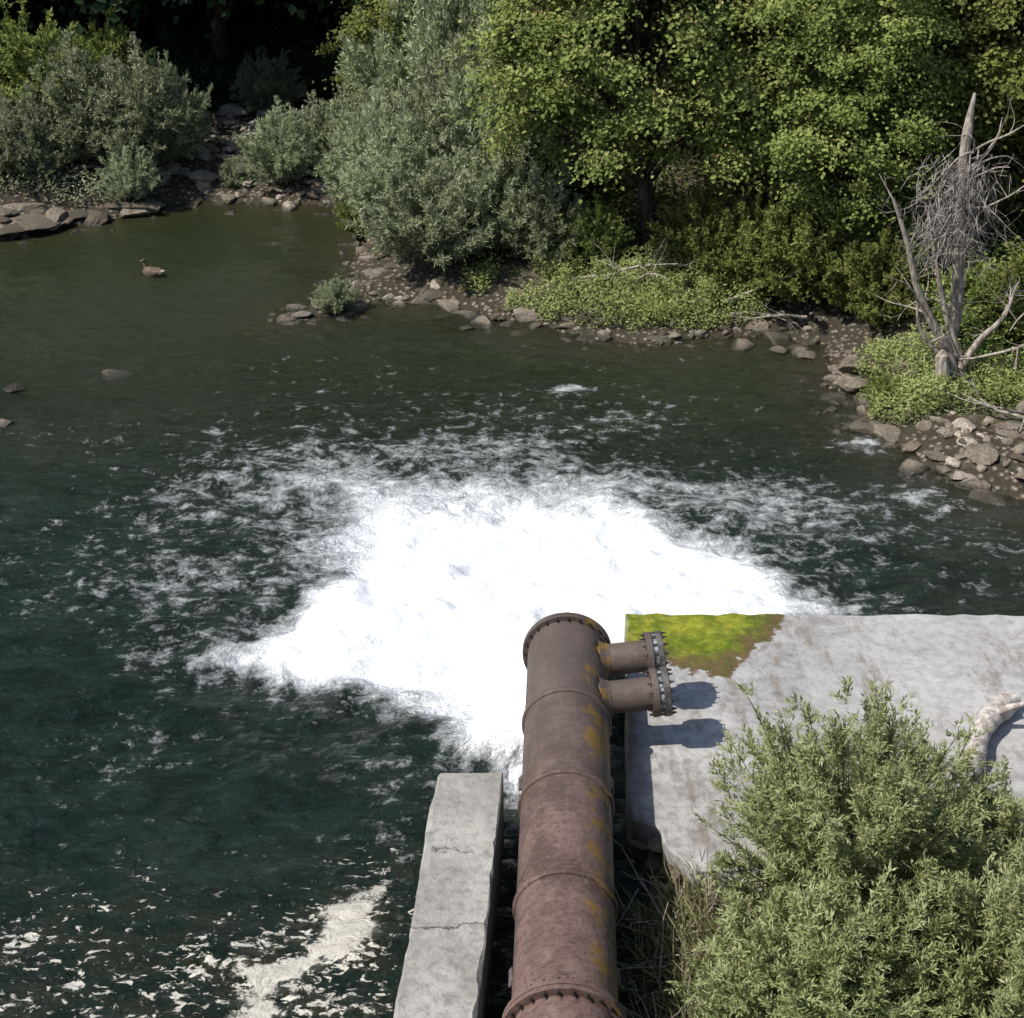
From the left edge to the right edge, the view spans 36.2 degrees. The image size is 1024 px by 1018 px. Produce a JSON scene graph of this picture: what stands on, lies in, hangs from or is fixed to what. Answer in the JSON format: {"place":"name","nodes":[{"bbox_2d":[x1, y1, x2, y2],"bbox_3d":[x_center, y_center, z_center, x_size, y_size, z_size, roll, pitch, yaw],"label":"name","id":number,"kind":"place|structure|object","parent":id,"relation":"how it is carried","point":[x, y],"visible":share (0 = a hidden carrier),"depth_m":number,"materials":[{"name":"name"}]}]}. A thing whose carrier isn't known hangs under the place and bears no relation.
{"place":"outdoors","nodes":[
{"label":"outdoors","id":0,"kind":"place"},
{"bbox_2d":[0,200,1023,1017],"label":"river water","id":1,"kind":"structure","parent":0,"point":[278,600],"depth_m":24.93,"materials":[{"name":"green liquid"}]},
{"bbox_2d":[140,258,164,276],"bbox_3d":[-8.500,-5.664,36.968,0.735,0.465,0.300,15,32,26],"label":"duck","id":2,"kind":"object","parent":1,"relation":"on","point":[149,271],"visible":1,"depth_m":36.90},
{"bbox_2d":[0,0,1023,1017],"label":"ground","id":3,"kind":"structure","parent":0,"point":[837,330],"depth_m":35.61,"materials":[{"name":"soil"}]},
{"bbox_2d":[0,15,48,113],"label":"willow bush","id":4,"kind":"object","parent":3,"relation":"on","point":[6,80],"visible":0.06,"depth_m":43.14,"materials":[{"name":"green plant"}]},
{"bbox_2d":[0,87,65,178],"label":"willow bush","id":5,"kind":"object","parent":3,"relation":"on","point":[7,117],"visible":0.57,"depth_m":40.77,"materials":[{"name":"green plant"}]},
{"bbox_2d":[0,104,79,182],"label":"willow bush","id":6,"kind":"object","parent":3,"relation":"on","point":[38,161],"visible":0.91,"depth_m":40.94,"materials":[{"name":"green plant"}]},
{"bbox_2d":[0,0,115,135],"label":"willow bush","id":7,"kind":"object","parent":3,"relation":"on","point":[10,49],"visible":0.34,"depth_m":42.36,"materials":[{"name":"green plant"}]},
{"bbox_2d":[4,28,157,167],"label":"willow bush","id":8,"kind":"object","parent":3,"relation":"on","point":[67,137],"visible":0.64,"depth_m":41.50,"materials":[{"name":"green plant"}]},
{"bbox_2d":[41,6,177,101],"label":"willow bush","id":9,"kind":"object","parent":3,"relation":"on","point":[119,48],"visible":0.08,"depth_m":43.81,"materials":[{"name":"green plant"}]},
{"bbox_2d":[91,132,166,202],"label":"willow bush","id":10,"kind":"object","parent":3,"relation":"on","point":[127,172],"visible":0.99,"depth_m":41.00,"materials":[{"name":"green plant"}]},
{"bbox_2d":[64,32,205,170],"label":"willow bush","id":11,"kind":"object","parent":3,"relation":"on","point":[163,148],"visible":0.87,"depth_m":41.65,"materials":[{"name":"green plant"}]},
{"bbox_2d":[0,147,334,206],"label":"gravel bar plants","id":12,"kind":"object","parent":3,"relation":"on","point":[64,176],"visible":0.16,"depth_m":41.10,"materials":[{"name":"green plant"}]},
{"bbox_2d":[148,50,218,158],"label":"willow bush","id":13,"kind":"object","parent":3,"relation":"on","point":[185,104],"visible":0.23,"depth_m":43.18,"materials":[{"name":"green plant"}]},
{"bbox_2d":[0,0,385,112],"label":"background forest","id":14,"kind":"object","parent":3,"relation":"on","point":[217,61],"visible":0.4,"depth_m":49.14,"materials":[{"name":"green plant"}]},
{"bbox_2d":[216,155,252,186],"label":"willow bush","id":15,"kind":"object","parent":3,"relation":"on","point":[233,174],"visible":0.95,"depth_m":42.57,"materials":[{"name":"green plant"}]},
{"bbox_2d":[229,48,308,113],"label":"willow bush","id":16,"kind":"object","parent":3,"relation":"on","point":[260,88],"visible":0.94,"depth_m":47.47,"materials":[{"name":"green plant"}]},
{"bbox_2d":[231,95,325,189],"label":"willow bush","id":17,"kind":"object","parent":3,"relation":"on","point":[278,141],"visible":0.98,"depth_m":41.90,"materials":[{"name":"green plant"}]},
{"bbox_2d":[287,89,338,169],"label":"willow bush","id":18,"kind":"object","parent":3,"relation":"on","point":[312,119],"visible":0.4,"depth_m":42.37,"materials":[{"name":"green plant"}]},
{"bbox_2d":[311,80,363,167],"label":"willow bush","id":19,"kind":"object","parent":3,"relation":"on","point":[334,117],"visible":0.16,"depth_m":42.07,"materials":[{"name":"green plant"}]},
{"bbox_2d":[332,187,377,240],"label":"green shrub","id":20,"kind":"object","parent":3,"relation":"on","point":[344,214],"visible":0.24,"depth_m":38.88,"materials":[{"name":"green plant"}]},
{"bbox_2d":[313,88,400,221],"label":"willow bush","id":21,"kind":"object","parent":3,"relation":"on","point":[355,132],"visible":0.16,"depth_m":39.07,"materials":[{"name":"green plant"}]},
{"bbox_2d":[321,51,425,170],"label":"willow bush","id":22,"kind":"object","parent":3,"relation":"on","point":[356,114],"visible":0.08,"depth_m":40.92,"materials":[{"name":"green plant"}]},
{"bbox_2d":[329,95,461,235],"bbox_3d":[-2.429,-8.117,37.234,3.754,3.564,3.652,-10,30,-18],"label":"willow bush","id":23,"kind":"object","parent":3,"relation":"on","point":[357,188],"visible":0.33,"depth_m":36.61,"materials":[{"name":"green plant"}]},
{"bbox_2d":[323,0,478,124],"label":"willow bush","id":24,"kind":"object","parent":3,"relation":"on","point":[356,71],"visible":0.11,"depth_m":41.23,"materials":[{"name":"green plant"}]},
{"bbox_2d":[0,241,818,427],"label":"river rocks","id":25,"kind":"object","parent":3,"relation":"on","point":[110,374],"visible":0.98,"depth_m":32.35,"materials":[{"name":"grey stone"}]},
{"bbox_2d":[311,0,531,112],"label":"deciduous tree","id":26,"kind":"object","parent":3,"relation":"on","point":[354,23],"visible":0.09,"depth_m":42.27,"materials":[{"name":"green plant"}]},
{"bbox_2d":[356,143,499,270],"bbox_3d":[-1.853,-6.985,35.641,3.410,2.875,3.506,6,29,11],"label":"willow bush","id":27,"kind":"object","parent":3,"relation":"on","point":[428,231],"visible":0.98,"depth_m":35.07,"materials":[{"name":"green plant"}]},
{"bbox_2d":[351,10,521,176],"bbox_3d":[-1.444,-9.677,38.320,4.659,4.944,4.532,14,31,25],"label":"willow bush","id":28,"kind":"object","parent":3,"relation":"on","point":[430,116],"visible":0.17,"depth_m":37.70,"materials":[{"name":"green plant"}]},
{"bbox_2d":[393,773,503,1017],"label":"concrete wall","id":29,"kind":"structure","parent":3,"relation":"on","point":[446,972],"depth_m":16.69,"materials":[{"name":"grey concrete"}]},
{"bbox_2d":[387,0,576,113],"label":"willow bush","id":30,"kind":"object","parent":3,"relation":"on","point":[444,13],"visible":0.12,"depth_m":39.89,"materials":[{"name":"green plant"}]},
{"bbox_2d":[409,6,589,203],"bbox_3d":[-0.091,-9.169,36.786,3.973,5.276,4.278,20,34,33],"label":"willow bush","id":31,"kind":"object","parent":3,"relation":"on","point":[462,96],"visible":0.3,"depth_m":36.35,"materials":[{"name":"green plant"}]},
{"bbox_2d":[440,113,559,258],"bbox_3d":[-0.455,-7.410,35.844,3.311,3.266,3.074,-1,28,-2],"label":"willow bush","id":32,"kind":"object","parent":3,"relation":"on","point":[501,193],"visible":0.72,"depth_m":35.47,"materials":[{"name":"green plant"}]},
{"bbox_2d":[0,100,1023,506],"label":"riverbank rocks","id":33,"kind":"object","parent":3,"relation":"on","point":[18,218],"visible":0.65,"depth_m":34.05,"materials":[{"name":"grey stone"}]},
{"bbox_2d":[308,273,366,313],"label":"willow bush","id":34,"kind":"object","parent":33,"relation":"on","point":[339,299],"visible":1,"depth_m":34.64,"materials":[{"name":"green plant"}]},
{"bbox_2d":[487,164,595,267],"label":"willow bush","id":35,"kind":"object","parent":3,"relation":"on","point":[542,239],"visible":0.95,"depth_m":35.16,"materials":[{"name":"green plant"}]},
{"bbox_2d":[502,612,676,1017],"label":"steel pipe","id":36,"kind":"object","parent":3,"relation":"on","point":[565,909],"visible":1,"depth_m":17.03,"materials":[{"name":"brown metal"}]},
{"bbox_2d":[521,661,526,684],"bbox_3d":[0.743,2.312,21.616,1.309,2.260,2.865,0,28,0],"label":"water jet","id":37,"kind":"object","parent":36,"relation":"attached to","point":[523,672],"visible":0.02,"depth_m":21.86},
{"bbox_2d":[556,189,640,267],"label":"green shrub","id":38,"kind":"object","parent":3,"relation":"on","point":[600,233],"visible":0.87,"depth_m":35.16,"materials":[{"name":"green plant"}]},
{"bbox_2d":[437,0,889,250],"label":"maple tree","id":39,"kind":"object","parent":3,"relation":"on","point":[571,31],"visible":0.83,"depth_m":33.20,"materials":[{"name":"green plant"}]},
{"bbox_2d":[627,833,725,898],"bbox_3d":[1.950,4.159,18.320,0.870,0.653,1.878,-18,33,-31],"label":"slab rubble","id":40,"kind":"object","parent":3,"relation":"on","point":[655,847],"visible":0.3,"depth_m":18.31,"materials":[{"name":"grey concrete"}]},
{"bbox_2d":[590,0,789,111],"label":"deciduous tree","id":41,"kind":"object","parent":3,"relation":"on","point":[754,48],"visible":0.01,"depth_m":38.42,"materials":[{"name":"green plant"}]},
{"bbox_2d":[646,172,754,274],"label":"green shrub","id":42,"kind":"object","parent":3,"relation":"on","point":[692,241],"visible":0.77,"depth_m":34.36,"materials":[{"name":"green plant"}]},
{"bbox_2d":[613,830,796,1017],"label":"dry grass","id":43,"kind":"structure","parent":3,"relation":"on","point":[682,940],"depth_m":17.02,"materials":[{"name":"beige plant"}]},
{"bbox_2d":[434,89,1023,393],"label":"hillside understory","id":44,"kind":"object","parent":3,"relation":"on","point":[976,257],"visible":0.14,"depth_m":35.29,"materials":[{"name":"green plant"}]},
{"bbox_2d":[457,239,1023,426],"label":"bank herbs","id":45,"kind":"object","parent":3,"relation":"on","point":[1011,385],"visible":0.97,"depth_m":33.70,"materials":[{"name":"green plant"}]},
{"bbox_2d":[691,183,814,300],"bbox_3d":[5.296,-5.911,34.334,2.871,2.483,3.119,20,34,33],"label":"green shrub","id":46,"kind":"object","parent":3,"relation":"on","point":[744,271],"visible":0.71,"depth_m":33.87,"materials":[{"name":"green plant"}]},
{"bbox_2d":[566,236,1023,433],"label":"fallen branches","id":47,"kind":"object","parent":3,"relation":"on","point":[985,403],"visible":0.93,"depth_m":33.37,"materials":[{"name":"grey wood"}]},
{"bbox_2d":[733,177,886,310],"bbox_3d":[6.304,-5.705,33.638,3.403,2.708,3.132,14,31,24],"label":"green shrub","id":48,"kind":"object","parent":3,"relation":"on","point":[824,253],"visible":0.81,"depth_m":33.24,"materials":[{"name":"green plant"}]},
{"bbox_2d":[664,859,975,1017],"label":"willow bush","id":49,"kind":"object","parent":3,"relation":"on","point":[813,969],"visible":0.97,"depth_m":14.84,"materials":[{"name":"green plant"}]},
{"bbox_2d":[624,613,1023,900],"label":"concrete slab","id":50,"kind":"structure","parent":3,"relation":"on","point":[951,669],"depth_m":20.83,"materials":[{"name":"grey concrete"}]},
{"bbox_2d":[952,691,1023,778],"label":"driftwood log","id":51,"kind":"object","parent":50,"relation":"on","point":[995,712],"visible":0.79,"depth_m":19.75,"materials":[{"name":"beige wood"}]},
{"bbox_2d":[692,673,1023,966],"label":"willow bush","id":52,"kind":"object","parent":3,"relation":"on","point":[860,830],"visible":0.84,"depth_m":15.73,"materials":[{"name":"green plant"}]},
{"bbox_2d":[733,0,1003,276],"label":"deciduous tree","id":53,"kind":"object","parent":3,"relation":"on","point":[879,124],"visible":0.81,"depth_m":32.00,"materials":[{"name":"green plant"}]},
{"bbox_2d":[721,0,1023,221],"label":"maple tree","id":54,"kind":"object","parent":3,"relation":"on","point":[1008,44],"visible":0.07,"depth_m":33.53,"materials":[{"name":"green plant"}]},
{"bbox_2d":[815,227,938,331],"bbox_3d":[7.765,-4.880,32.686,2.610,2.257,2.836,-6,29,-11],"label":"green shrub","id":55,"kind":"object","parent":3,"relation":"on","point":[856,285],"visible":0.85,"depth_m":32.49,"materials":[{"name":"green plant"}]},
{"bbox_2d":[855,373,917,412],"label":"green shrub","id":56,"kind":"object","parent":3,"relation":"on","point":[883,383],"visible":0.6,"depth_m":29.75,"materials":[{"name":"green plant"}]},
{"bbox_2d":[844,837,1023,1017],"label":"willow bush","id":57,"kind":"object","parent":3,"relation":"on","point":[1001,982],"visible":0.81,"depth_m":14.85,"materials":[{"name":"green plant"}]},
{"bbox_2d":[868,93,1023,400],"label":"dead tree","id":58,"kind":"object","parent":3,"relation":"on","point":[948,356],"visible":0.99,"depth_m":28.55,"materials":[{"name":"grey wood"}]},
{"bbox_2d":[878,0,1023,236],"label":"deciduous tree","id":59,"kind":"object","parent":3,"relation":"on","point":[1002,74],"visible":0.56,"depth_m":32.59,"materials":[{"name":"green plant"}]},
{"bbox_2d":[892,754,1023,1017],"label":"willow bush","id":60,"kind":"object","parent":3,"relation":"on","point":[1006,823],"visible":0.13,"depth_m":16.35,"materials":[{"name":"green plant"}]},
{"bbox_2d":[926,260,1019,339],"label":"green shrub","id":61,"kind":"object","parent":3,"relation":"on","point":[980,286],"visible":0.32,"depth_m":31.26,"materials":[{"name":"green plant"}]},
{"bbox_2d":[967,240,1023,349],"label":"green shrub","id":62,"kind":"object","parent":3,"relation":"on","point":[1003,278],"visible":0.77,"depth_m":30.86,"materials":[{"name":"green plant"}]},
{"bbox_2d":[1014,349,1023,377],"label":"green shrub","id":63,"kind":"object","parent":3,"relation":"on","point":[1019,363],"visible":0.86,"depth_m":29.69,"materials":[{"name":"green plant"}]},
{"bbox_2d":[419,0,619,189],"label":"willow bush","id":64,"kind":"object","parent":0,"point":[435,51],"visible":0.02,"depth_m":38.36,"materials":[{"name":"green plant"}]}
]}

